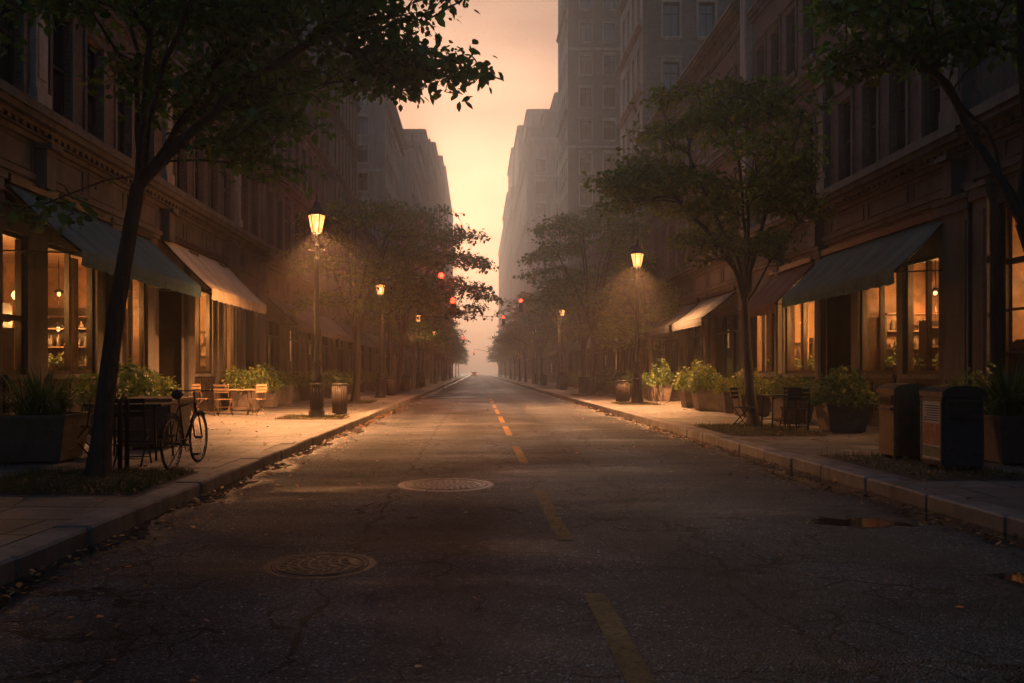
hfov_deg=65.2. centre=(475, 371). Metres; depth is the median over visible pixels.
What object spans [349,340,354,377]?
shop window
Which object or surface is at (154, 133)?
window
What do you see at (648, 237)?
window
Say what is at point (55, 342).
shelf unit
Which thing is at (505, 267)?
hazy tower
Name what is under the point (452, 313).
traffic signal
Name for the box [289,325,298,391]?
shop window
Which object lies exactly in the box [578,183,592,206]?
window
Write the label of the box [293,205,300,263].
window
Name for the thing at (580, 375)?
planter
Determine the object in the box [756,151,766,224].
window
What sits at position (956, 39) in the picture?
street tree
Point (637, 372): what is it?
street lamp
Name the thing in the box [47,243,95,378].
shop window
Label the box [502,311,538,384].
traffic signal
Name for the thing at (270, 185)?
window
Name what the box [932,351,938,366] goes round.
potted plant
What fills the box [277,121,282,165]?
window
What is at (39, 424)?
planter
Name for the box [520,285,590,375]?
street tree
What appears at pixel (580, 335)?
street tree
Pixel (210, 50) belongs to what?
window
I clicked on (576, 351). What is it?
shop window
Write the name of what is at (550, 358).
shop window
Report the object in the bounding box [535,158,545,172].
window
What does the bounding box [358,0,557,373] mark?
sky
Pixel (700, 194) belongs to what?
window
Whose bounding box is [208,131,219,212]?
window
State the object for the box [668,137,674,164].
window
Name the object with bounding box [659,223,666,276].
window
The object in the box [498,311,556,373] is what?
street tree
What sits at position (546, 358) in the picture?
shop window
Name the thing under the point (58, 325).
pendant lamp
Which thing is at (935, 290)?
pendant lamp
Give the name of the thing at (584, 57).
window
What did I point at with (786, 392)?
folding chair
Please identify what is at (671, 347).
shop window
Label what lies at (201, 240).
brick building
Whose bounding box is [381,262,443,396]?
traffic signal
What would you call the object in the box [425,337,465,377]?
street tree
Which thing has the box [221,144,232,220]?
window
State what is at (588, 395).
tree bed soil
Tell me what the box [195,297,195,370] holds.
curtain
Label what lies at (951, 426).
trash bin
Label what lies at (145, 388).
planter
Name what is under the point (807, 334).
curtain
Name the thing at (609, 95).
window
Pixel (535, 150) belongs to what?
stepped tower
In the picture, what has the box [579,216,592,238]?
window
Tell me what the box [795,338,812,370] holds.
shelf unit
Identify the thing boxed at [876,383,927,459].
trash bin
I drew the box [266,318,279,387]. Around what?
shop window
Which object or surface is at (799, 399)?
folding chair
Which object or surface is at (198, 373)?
shop window
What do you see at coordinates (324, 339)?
shop window
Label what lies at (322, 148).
window
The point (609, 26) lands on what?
window
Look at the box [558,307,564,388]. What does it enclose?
street lamp
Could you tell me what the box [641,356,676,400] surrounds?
planter
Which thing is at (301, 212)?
window
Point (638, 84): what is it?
window
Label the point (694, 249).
window
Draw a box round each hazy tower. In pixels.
[438,155,453,375]
[498,147,513,375]
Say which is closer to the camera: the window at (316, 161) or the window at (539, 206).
the window at (316, 161)
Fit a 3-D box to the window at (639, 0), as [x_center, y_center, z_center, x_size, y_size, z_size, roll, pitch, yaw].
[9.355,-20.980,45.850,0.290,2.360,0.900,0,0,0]
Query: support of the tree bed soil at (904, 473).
on the sidewalk at (992, 491)
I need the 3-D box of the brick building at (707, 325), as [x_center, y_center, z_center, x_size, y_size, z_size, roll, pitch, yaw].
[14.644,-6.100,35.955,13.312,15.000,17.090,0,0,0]
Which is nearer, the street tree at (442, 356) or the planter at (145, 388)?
the planter at (145, 388)
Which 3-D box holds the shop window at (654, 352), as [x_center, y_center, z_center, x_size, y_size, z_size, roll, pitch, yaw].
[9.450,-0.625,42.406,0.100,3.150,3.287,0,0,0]
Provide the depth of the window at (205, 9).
24.51 m
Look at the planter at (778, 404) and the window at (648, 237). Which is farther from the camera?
the window at (648, 237)
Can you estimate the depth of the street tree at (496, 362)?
224.91 m
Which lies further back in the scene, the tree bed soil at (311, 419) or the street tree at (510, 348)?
the street tree at (510, 348)
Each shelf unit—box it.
[3,303,11,327]
[3,320,13,369]
[48,308,122,368]
[48,326,86,369]
[200,331,205,370]
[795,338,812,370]
[878,313,938,369]
[919,320,938,369]
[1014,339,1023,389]
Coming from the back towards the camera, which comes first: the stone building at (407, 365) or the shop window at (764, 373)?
the stone building at (407, 365)
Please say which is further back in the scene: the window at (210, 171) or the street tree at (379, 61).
the window at (210, 171)
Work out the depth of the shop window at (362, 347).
60.33 m
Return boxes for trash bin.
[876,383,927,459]
[919,385,987,470]
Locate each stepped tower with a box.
[403,129,444,378]
[403,133,428,380]
[511,92,557,377]
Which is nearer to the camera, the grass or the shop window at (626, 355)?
the grass
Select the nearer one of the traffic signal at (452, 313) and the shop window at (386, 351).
the traffic signal at (452, 313)
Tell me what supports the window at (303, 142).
in the stone building at (288, 343)
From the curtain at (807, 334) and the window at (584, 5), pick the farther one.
the window at (584, 5)
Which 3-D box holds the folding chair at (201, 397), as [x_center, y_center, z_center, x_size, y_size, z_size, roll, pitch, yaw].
[-8.018,0.803,23.307,0.456,0.908,0.424,0,0,21]
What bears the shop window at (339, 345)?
in the stone tower at (345, 156)
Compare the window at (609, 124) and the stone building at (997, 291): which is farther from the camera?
the window at (609, 124)
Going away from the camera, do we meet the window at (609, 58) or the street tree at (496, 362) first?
the window at (609, 58)
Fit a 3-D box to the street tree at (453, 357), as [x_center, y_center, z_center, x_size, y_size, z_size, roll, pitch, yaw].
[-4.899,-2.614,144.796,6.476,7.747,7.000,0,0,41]
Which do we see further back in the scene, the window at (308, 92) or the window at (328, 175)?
the window at (328, 175)
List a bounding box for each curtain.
[71,258,77,369]
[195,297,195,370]
[766,313,770,370]
[791,305,794,370]
[801,303,808,370]
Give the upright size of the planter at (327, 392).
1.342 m
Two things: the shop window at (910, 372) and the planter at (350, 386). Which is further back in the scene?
the planter at (350, 386)
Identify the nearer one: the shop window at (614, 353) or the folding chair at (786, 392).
the folding chair at (786, 392)
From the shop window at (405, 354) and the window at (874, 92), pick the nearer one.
the window at (874, 92)
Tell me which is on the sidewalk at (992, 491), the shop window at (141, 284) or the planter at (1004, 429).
the planter at (1004, 429)
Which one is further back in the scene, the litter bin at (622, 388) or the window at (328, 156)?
the window at (328, 156)
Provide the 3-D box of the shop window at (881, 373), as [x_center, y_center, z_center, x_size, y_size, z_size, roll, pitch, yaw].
[9.350,-1.130,18.600,0.300,2.540,1.840,0,0,0]
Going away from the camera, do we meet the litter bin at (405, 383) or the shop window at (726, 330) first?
the shop window at (726, 330)
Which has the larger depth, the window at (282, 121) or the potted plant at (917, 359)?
the window at (282, 121)
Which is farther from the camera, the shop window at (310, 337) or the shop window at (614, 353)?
the shop window at (614, 353)
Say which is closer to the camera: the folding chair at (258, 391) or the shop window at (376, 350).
the folding chair at (258, 391)
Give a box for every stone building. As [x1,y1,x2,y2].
[261,14,352,398]
[358,223,397,376]
[403,311,414,381]
[527,277,556,382]
[556,221,620,380]
[955,1,1023,411]
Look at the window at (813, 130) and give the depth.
22.08 m
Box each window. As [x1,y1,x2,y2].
[0,0,26,93]
[2,230,32,379]
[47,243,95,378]
[48,3,80,123]
[82,22,106,142]
[113,46,133,159]
[122,280,148,377]
[140,70,155,164]
[174,19,189,67]
[174,103,187,193]
[192,118,204,203]
[193,9,206,82]
[195,289,215,376]
[208,27,217,95]
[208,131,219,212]
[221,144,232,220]
[223,303,237,375]
[241,163,247,230]
[251,171,259,236]
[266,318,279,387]
[267,182,275,248]
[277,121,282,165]
[277,189,285,255]
[285,127,292,183]
[285,197,293,259]
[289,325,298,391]
[293,129,300,191]
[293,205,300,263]
[301,139,307,198]
[301,212,306,257]
[307,333,313,378]
[308,92,312,135]
[308,148,314,205]
[308,218,312,272]
[314,92,319,145]
[314,156,320,201]
[320,100,324,152]
[320,164,325,207]
[320,232,325,279]
[322,336,327,381]
[325,171,330,219]
[326,110,330,161]
[326,234,330,283]
[335,336,343,381]
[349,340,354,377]
[358,91,368,107]
[358,113,369,135]
[358,141,369,163]
[358,170,368,192]
[358,198,369,215]
[361,345,363,370]
[368,347,370,371]
[375,346,377,373]
[386,351,387,375]
[395,353,397,376]
[404,354,405,375]
[408,356,409,375]
[530,359,531,377]
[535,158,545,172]
[535,180,545,193]
[535,202,545,215]
[535,267,544,281]
[538,357,539,377]
[545,356,547,378]
[549,356,551,379]
[554,353,556,379]
[570,352,571,373]
[575,351,576,373]
[578,20,592,43]
[578,52,592,75]
[578,85,592,108]
[578,118,592,141]
[578,150,592,173]
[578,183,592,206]
[579,0,592,10]
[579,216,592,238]
[587,348,589,380]
[595,347,597,376]
[602,20,616,43]
[602,52,616,75]
[602,85,616,108]
[602,118,616,141]
[602,150,616,173]
[602,346,606,379]
[603,0,615,10]
[612,348,616,376]
[623,339,639,377]
[635,0,639,28]
[635,45,639,90]
[635,109,639,152]
[644,235,650,282]
[647,341,656,374]
[651,229,657,279]
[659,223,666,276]
[660,56,682,91]
[661,0,681,39]
[665,327,677,391]
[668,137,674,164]
[668,217,674,272]
[676,132,684,165]
[676,213,684,266]
[687,319,703,375]
[688,120,695,165]
[688,199,695,261]
[696,0,716,39]
[697,99,707,166]
[698,194,707,256]
[711,84,720,157]
[715,311,737,379]
[723,64,736,144]
[723,168,736,238]
[753,31,766,104]
[753,313,773,376]
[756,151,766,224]
[766,13,781,98]
[780,304,813,376]
[781,0,797,85]
[782,124,798,207]
[798,110,816,194]
[800,0,815,69]
[832,81,854,182]
[835,3,853,37]
[857,286,896,377]
[859,64,879,169]
[884,39,909,155]
[897,254,938,378]
[919,10,942,138]
[1003,203,1023,376]
[1014,7,1018,84]
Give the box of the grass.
[0,393,1023,493]
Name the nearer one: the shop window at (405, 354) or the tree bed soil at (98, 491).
the tree bed soil at (98, 491)
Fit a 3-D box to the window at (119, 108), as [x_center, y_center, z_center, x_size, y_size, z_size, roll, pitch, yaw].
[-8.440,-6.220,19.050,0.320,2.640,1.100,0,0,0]
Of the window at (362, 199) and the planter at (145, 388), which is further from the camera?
the window at (362, 199)
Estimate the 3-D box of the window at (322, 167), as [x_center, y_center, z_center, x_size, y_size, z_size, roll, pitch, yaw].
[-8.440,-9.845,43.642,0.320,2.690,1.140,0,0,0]
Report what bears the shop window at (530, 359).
in the stone building at (549, 365)
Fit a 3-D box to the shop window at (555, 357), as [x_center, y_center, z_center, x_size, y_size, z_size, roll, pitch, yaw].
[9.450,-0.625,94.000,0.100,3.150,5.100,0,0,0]
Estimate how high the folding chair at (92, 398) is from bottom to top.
0.908 m
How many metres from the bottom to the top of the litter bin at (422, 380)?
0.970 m
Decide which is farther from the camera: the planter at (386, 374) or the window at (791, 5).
the planter at (386, 374)
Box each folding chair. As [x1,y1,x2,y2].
[77,396,95,453]
[113,398,151,466]
[191,384,211,414]
[213,384,232,415]
[246,384,266,415]
[730,387,754,426]
[780,387,802,428]
[787,389,809,430]
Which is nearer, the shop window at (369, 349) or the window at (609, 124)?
the shop window at (369, 349)
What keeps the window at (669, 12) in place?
in the dark tower at (661, 40)
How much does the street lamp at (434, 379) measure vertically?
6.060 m
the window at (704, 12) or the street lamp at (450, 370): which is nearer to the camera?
the window at (704, 12)
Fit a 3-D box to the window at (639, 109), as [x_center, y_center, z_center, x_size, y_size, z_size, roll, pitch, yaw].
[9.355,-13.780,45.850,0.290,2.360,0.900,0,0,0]
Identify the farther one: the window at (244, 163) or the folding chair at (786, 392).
the window at (244, 163)
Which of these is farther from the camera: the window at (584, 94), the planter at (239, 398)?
the window at (584, 94)
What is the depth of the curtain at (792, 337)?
24.75 m
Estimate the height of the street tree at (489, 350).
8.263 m
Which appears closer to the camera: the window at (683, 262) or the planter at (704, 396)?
the planter at (704, 396)
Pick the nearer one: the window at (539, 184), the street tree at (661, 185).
the street tree at (661, 185)
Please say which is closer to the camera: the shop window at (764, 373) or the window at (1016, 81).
the window at (1016, 81)
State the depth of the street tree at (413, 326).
60.68 m
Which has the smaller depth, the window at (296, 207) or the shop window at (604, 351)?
the window at (296, 207)
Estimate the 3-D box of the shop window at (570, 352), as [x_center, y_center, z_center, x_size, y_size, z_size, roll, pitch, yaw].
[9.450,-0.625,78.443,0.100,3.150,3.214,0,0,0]
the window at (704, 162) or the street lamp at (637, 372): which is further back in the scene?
the window at (704, 162)
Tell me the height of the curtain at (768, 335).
2.800 m
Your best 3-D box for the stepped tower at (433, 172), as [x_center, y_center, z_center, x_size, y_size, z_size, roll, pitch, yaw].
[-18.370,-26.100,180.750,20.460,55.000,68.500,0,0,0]
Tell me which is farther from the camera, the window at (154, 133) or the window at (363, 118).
the window at (363, 118)
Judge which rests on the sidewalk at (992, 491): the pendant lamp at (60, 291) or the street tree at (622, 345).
the street tree at (622, 345)
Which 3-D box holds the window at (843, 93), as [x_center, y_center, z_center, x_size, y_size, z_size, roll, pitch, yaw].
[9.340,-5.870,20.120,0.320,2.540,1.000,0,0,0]
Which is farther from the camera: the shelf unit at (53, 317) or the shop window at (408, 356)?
the shop window at (408, 356)
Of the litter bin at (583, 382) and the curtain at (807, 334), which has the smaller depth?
the curtain at (807, 334)
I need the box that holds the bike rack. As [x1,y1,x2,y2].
[115,394,129,471]
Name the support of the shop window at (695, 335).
in the brick building at (707, 325)
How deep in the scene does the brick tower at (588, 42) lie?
80.90 m
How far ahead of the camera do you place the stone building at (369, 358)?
61.57 m
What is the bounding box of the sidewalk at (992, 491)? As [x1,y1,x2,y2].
[486,374,1023,511]
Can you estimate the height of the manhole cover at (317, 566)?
0.013 m
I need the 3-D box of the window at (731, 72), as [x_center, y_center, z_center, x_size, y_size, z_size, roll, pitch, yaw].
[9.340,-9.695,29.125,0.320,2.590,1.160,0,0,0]
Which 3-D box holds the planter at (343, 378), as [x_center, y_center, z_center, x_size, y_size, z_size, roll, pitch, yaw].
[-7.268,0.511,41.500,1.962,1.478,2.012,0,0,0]
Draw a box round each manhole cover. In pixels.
[262,552,376,579]
[398,478,493,491]
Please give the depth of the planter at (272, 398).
27.68 m
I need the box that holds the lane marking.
[478,376,656,682]
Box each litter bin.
[332,383,347,414]
[385,377,396,395]
[401,376,409,390]
[420,375,424,386]
[540,375,546,385]
[559,376,567,389]
[578,377,588,393]
[615,380,629,401]
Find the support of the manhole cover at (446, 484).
on the road
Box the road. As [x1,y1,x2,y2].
[0,374,1023,682]
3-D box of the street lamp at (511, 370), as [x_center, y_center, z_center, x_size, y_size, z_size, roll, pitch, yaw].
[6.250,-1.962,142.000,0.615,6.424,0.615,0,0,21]
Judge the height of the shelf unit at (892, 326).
2.670 m
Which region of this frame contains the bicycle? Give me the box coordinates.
[159,389,213,470]
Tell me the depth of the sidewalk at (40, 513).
12.27 m
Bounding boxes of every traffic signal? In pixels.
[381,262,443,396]
[388,288,455,376]
[445,334,464,379]
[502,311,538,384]
[519,292,559,388]
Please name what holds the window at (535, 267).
in the stepped tower at (535, 150)
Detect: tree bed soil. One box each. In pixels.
[0,472,196,494]
[274,416,350,419]
[570,394,606,395]
[695,425,827,435]
[818,455,1023,479]
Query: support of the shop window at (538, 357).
in the stone building at (549, 365)
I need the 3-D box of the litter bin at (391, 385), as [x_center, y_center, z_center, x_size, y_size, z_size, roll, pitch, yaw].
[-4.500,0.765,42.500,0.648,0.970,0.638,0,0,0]
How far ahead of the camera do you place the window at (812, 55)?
22.57 m
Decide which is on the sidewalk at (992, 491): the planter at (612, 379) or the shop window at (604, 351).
the planter at (612, 379)
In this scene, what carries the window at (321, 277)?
in the stone building at (288, 343)
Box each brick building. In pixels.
[0,0,272,415]
[622,0,740,399]
[732,0,979,426]
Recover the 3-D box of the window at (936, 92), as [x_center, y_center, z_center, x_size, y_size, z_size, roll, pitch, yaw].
[9.340,-5.870,16.300,0.320,2.540,1.000,0,0,0]
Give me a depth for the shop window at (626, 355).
49.95 m
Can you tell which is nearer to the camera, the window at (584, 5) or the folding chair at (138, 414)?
the folding chair at (138, 414)
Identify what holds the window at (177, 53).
in the brick building at (201, 240)
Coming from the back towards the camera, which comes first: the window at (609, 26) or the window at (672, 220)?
the window at (609, 26)
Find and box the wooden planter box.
[116,396,192,448]
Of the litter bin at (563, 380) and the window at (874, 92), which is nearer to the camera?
the window at (874, 92)
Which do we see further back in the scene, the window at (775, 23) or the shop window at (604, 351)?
the shop window at (604, 351)
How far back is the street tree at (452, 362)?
165.03 m
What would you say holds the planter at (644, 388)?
on the sidewalk at (992, 491)
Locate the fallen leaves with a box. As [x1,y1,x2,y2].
[0,394,1022,682]
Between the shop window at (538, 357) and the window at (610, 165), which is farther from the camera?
the shop window at (538, 357)
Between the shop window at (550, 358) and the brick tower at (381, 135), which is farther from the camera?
the shop window at (550, 358)
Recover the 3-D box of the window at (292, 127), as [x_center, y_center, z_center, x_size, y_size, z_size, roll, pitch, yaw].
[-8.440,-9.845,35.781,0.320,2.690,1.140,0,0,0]
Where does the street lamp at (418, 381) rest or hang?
on the sidewalk at (40, 513)
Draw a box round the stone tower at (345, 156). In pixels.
[287,3,375,381]
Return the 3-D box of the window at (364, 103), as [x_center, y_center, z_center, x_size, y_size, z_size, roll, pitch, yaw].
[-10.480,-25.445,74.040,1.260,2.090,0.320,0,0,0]
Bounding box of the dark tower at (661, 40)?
[602,0,731,379]
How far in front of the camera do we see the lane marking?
4.46 m
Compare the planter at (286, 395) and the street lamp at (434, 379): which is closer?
the planter at (286, 395)
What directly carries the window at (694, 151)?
in the brick building at (707, 325)
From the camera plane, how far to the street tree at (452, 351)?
98.89 m
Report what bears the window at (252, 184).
in the brick building at (201, 240)
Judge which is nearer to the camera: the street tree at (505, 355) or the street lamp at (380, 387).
the street lamp at (380, 387)
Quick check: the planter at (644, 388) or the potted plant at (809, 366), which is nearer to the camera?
the potted plant at (809, 366)
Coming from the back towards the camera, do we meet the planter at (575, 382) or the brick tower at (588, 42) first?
the brick tower at (588, 42)
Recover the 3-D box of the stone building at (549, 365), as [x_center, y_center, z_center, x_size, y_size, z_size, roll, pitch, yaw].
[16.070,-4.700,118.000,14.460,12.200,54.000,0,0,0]
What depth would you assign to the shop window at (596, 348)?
62.47 m
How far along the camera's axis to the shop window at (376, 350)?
68.83 m
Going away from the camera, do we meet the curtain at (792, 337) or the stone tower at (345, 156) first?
the curtain at (792, 337)
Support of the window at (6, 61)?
in the brick building at (201, 240)
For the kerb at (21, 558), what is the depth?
7.47 m
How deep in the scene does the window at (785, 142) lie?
23.19 m
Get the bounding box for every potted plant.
[48,351,63,369]
[795,358,800,368]
[799,353,813,370]
[885,348,895,369]
[914,354,925,369]
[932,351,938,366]
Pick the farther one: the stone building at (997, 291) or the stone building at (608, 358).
the stone building at (608, 358)
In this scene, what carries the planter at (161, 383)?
on the sidewalk at (40, 513)
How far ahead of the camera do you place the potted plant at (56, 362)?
17.20 m
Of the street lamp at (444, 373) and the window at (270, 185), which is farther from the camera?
the street lamp at (444, 373)
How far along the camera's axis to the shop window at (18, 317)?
14.91 m
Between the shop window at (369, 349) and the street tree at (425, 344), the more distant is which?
the street tree at (425, 344)
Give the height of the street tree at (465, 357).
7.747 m
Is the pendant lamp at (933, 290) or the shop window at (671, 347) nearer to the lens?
the pendant lamp at (933, 290)
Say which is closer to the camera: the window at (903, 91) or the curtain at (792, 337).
the window at (903, 91)
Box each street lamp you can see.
[306,195,326,416]
[375,277,384,397]
[415,310,421,388]
[432,329,436,383]
[442,347,445,380]
[449,357,451,378]
[510,357,512,378]
[518,352,521,380]
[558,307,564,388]
[629,239,644,403]
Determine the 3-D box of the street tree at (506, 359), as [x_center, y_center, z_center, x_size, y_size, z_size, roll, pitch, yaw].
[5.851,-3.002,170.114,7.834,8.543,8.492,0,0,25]
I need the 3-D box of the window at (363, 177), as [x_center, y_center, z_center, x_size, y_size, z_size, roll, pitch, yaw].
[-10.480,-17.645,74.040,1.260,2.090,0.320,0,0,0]
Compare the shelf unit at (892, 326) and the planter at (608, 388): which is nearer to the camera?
the shelf unit at (892, 326)
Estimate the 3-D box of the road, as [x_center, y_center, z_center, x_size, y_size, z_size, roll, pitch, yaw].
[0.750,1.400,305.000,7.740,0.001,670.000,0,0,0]
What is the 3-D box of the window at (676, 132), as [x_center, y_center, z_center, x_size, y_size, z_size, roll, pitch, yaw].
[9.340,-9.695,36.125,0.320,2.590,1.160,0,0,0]
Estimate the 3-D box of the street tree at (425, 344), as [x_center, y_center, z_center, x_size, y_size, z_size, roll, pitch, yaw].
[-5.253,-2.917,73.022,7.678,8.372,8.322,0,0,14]
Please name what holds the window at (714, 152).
in the brick building at (707, 325)
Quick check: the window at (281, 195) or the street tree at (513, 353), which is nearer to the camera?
the window at (281, 195)
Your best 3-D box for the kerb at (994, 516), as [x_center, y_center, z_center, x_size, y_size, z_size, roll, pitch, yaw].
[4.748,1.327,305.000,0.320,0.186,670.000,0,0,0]
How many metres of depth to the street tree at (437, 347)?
85.94 m
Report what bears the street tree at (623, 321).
on the sidewalk at (992, 491)
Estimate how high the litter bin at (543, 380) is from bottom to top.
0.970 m
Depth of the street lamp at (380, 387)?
38.93 m
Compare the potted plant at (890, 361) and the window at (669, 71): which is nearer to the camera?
the potted plant at (890, 361)
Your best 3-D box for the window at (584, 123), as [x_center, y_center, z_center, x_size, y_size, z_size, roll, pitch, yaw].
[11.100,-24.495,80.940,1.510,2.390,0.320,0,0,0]
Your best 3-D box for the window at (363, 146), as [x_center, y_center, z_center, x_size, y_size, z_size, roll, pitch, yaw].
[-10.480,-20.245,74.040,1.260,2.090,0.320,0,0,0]
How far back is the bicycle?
10.48 m
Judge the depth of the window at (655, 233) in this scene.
41.01 m
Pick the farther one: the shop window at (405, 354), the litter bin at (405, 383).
the shop window at (405, 354)
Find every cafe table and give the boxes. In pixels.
[83,402,182,460]
[210,389,257,414]
[757,394,796,427]
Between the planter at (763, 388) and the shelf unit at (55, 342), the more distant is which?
the planter at (763, 388)
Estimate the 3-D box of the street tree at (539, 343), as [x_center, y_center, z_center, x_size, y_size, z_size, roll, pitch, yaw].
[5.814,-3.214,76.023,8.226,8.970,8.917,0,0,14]
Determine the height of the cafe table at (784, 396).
0.761 m
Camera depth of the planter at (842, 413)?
16.40 m
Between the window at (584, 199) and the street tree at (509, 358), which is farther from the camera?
the street tree at (509, 358)
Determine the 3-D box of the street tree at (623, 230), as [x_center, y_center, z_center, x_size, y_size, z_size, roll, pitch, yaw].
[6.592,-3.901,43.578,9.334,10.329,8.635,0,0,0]
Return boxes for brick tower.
[358,86,409,376]
[547,0,619,371]
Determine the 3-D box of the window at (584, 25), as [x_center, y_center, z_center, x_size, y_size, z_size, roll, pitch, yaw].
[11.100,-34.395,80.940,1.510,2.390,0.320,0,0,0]
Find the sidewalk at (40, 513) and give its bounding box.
[0,374,468,546]
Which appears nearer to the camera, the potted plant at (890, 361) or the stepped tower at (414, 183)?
the potted plant at (890, 361)
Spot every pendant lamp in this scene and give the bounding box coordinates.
[53,258,63,331]
[54,288,63,295]
[932,287,938,294]
[935,260,935,320]
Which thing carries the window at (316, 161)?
in the stone building at (288, 343)
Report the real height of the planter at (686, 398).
1.650 m
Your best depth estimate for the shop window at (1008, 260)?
14.17 m
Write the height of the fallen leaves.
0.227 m
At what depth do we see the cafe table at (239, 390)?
23.34 m
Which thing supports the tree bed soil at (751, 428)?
on the sidewalk at (992, 491)
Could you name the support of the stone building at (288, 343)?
on the sidewalk at (40, 513)
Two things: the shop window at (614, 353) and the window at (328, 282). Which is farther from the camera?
the shop window at (614, 353)
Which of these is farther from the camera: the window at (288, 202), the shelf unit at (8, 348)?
the window at (288, 202)
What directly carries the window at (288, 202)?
in the stone building at (288, 343)
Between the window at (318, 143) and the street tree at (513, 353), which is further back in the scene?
the street tree at (513, 353)
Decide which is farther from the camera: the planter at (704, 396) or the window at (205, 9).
the planter at (704, 396)
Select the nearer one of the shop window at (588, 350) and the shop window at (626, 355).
the shop window at (626, 355)
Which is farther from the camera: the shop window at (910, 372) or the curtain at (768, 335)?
the curtain at (768, 335)
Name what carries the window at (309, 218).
in the stone building at (288, 343)
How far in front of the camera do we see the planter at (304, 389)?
35.11 m
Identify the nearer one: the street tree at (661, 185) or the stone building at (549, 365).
the street tree at (661, 185)
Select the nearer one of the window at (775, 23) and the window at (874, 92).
the window at (874, 92)
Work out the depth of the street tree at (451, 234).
46.68 m
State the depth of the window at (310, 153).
40.43 m
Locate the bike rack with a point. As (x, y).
(119, 427)
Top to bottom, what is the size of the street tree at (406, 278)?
8.543 m
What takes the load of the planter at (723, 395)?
on the sidewalk at (992, 491)
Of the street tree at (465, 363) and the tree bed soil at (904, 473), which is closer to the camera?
the tree bed soil at (904, 473)
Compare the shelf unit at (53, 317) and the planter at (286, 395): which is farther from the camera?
the planter at (286, 395)
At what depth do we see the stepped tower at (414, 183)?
117.55 m
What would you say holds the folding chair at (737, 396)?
on the sidewalk at (992, 491)
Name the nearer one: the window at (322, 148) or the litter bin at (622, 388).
the litter bin at (622, 388)
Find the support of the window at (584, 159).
in the brick tower at (588, 42)
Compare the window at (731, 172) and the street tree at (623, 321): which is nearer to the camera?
the window at (731, 172)
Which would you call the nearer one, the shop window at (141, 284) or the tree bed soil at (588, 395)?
the shop window at (141, 284)
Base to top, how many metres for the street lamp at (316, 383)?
6.060 m
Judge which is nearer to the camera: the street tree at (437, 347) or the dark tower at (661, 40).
the dark tower at (661, 40)
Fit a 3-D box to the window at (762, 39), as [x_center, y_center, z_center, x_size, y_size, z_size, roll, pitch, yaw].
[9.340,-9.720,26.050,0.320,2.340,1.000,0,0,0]
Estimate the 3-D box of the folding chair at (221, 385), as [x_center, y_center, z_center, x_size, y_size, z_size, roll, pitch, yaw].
[-7.200,0.803,22.780,0.424,0.908,0.456,0,0,0]
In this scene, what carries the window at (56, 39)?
in the brick building at (201, 240)
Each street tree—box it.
[0,0,503,476]
[267,196,459,401]
[340,203,521,392]
[370,282,456,387]
[384,299,459,374]
[403,314,461,383]
[416,319,470,381]
[421,332,463,380]
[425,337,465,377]
[435,340,465,371]
[440,342,468,377]
[445,347,469,376]
[449,352,468,376]
[486,340,517,377]
[486,344,513,376]
[487,349,508,375]
[488,315,548,381]
[492,336,522,378]
[493,326,539,360]
[494,290,573,384]
[494,332,530,379]
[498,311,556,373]
[513,199,656,393]
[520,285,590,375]
[531,267,616,376]
[579,70,844,426]
[587,281,669,396]
[594,252,688,398]
[790,0,1023,251]
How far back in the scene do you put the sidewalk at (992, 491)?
14.19 m
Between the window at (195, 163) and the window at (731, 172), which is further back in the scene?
the window at (731, 172)
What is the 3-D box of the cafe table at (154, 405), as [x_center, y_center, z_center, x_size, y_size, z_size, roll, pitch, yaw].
[-4.950,0.851,11.600,1.100,0.801,0.840,0,0,0]
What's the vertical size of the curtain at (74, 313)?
2.900 m
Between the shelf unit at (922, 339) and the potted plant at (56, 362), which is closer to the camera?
the potted plant at (56, 362)
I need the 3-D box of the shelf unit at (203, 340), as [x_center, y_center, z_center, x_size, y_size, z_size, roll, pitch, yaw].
[-9.900,-0.095,28.100,1.380,2.670,0.360,0,0,0]
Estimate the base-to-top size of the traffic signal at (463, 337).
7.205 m
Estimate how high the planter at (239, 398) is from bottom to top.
1.497 m
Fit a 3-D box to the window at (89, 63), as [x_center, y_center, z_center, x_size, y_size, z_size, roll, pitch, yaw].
[-8.440,-6.220,17.600,0.320,2.640,1.100,0,0,0]
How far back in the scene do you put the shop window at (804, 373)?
23.01 m
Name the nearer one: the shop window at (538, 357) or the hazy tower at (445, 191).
the shop window at (538, 357)
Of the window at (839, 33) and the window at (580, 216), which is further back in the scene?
the window at (580, 216)
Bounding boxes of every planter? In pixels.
[0,359,93,463]
[71,358,163,435]
[117,366,182,395]
[221,365,273,410]
[248,362,283,407]
[270,363,294,404]
[293,367,333,399]
[304,370,346,397]
[326,368,352,385]
[332,369,367,393]
[366,370,387,386]
[568,369,589,387]
[577,370,599,381]
[595,368,622,393]
[608,368,642,385]
[617,368,659,397]
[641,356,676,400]
[672,361,710,407]
[681,357,724,409]
[714,371,743,412]
[724,365,782,416]
[767,371,815,423]
[801,365,878,432]
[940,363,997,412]
[948,354,1023,464]
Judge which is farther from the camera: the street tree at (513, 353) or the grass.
the street tree at (513, 353)
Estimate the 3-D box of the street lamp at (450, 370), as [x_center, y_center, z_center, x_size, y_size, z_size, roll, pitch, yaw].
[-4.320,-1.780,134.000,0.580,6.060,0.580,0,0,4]
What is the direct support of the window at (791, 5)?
in the brick building at (900, 169)
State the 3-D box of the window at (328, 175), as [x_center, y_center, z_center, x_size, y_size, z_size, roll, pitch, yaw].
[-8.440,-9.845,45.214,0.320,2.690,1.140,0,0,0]
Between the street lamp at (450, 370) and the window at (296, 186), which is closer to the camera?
the window at (296, 186)
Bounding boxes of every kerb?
[0,374,469,585]
[484,374,1023,538]

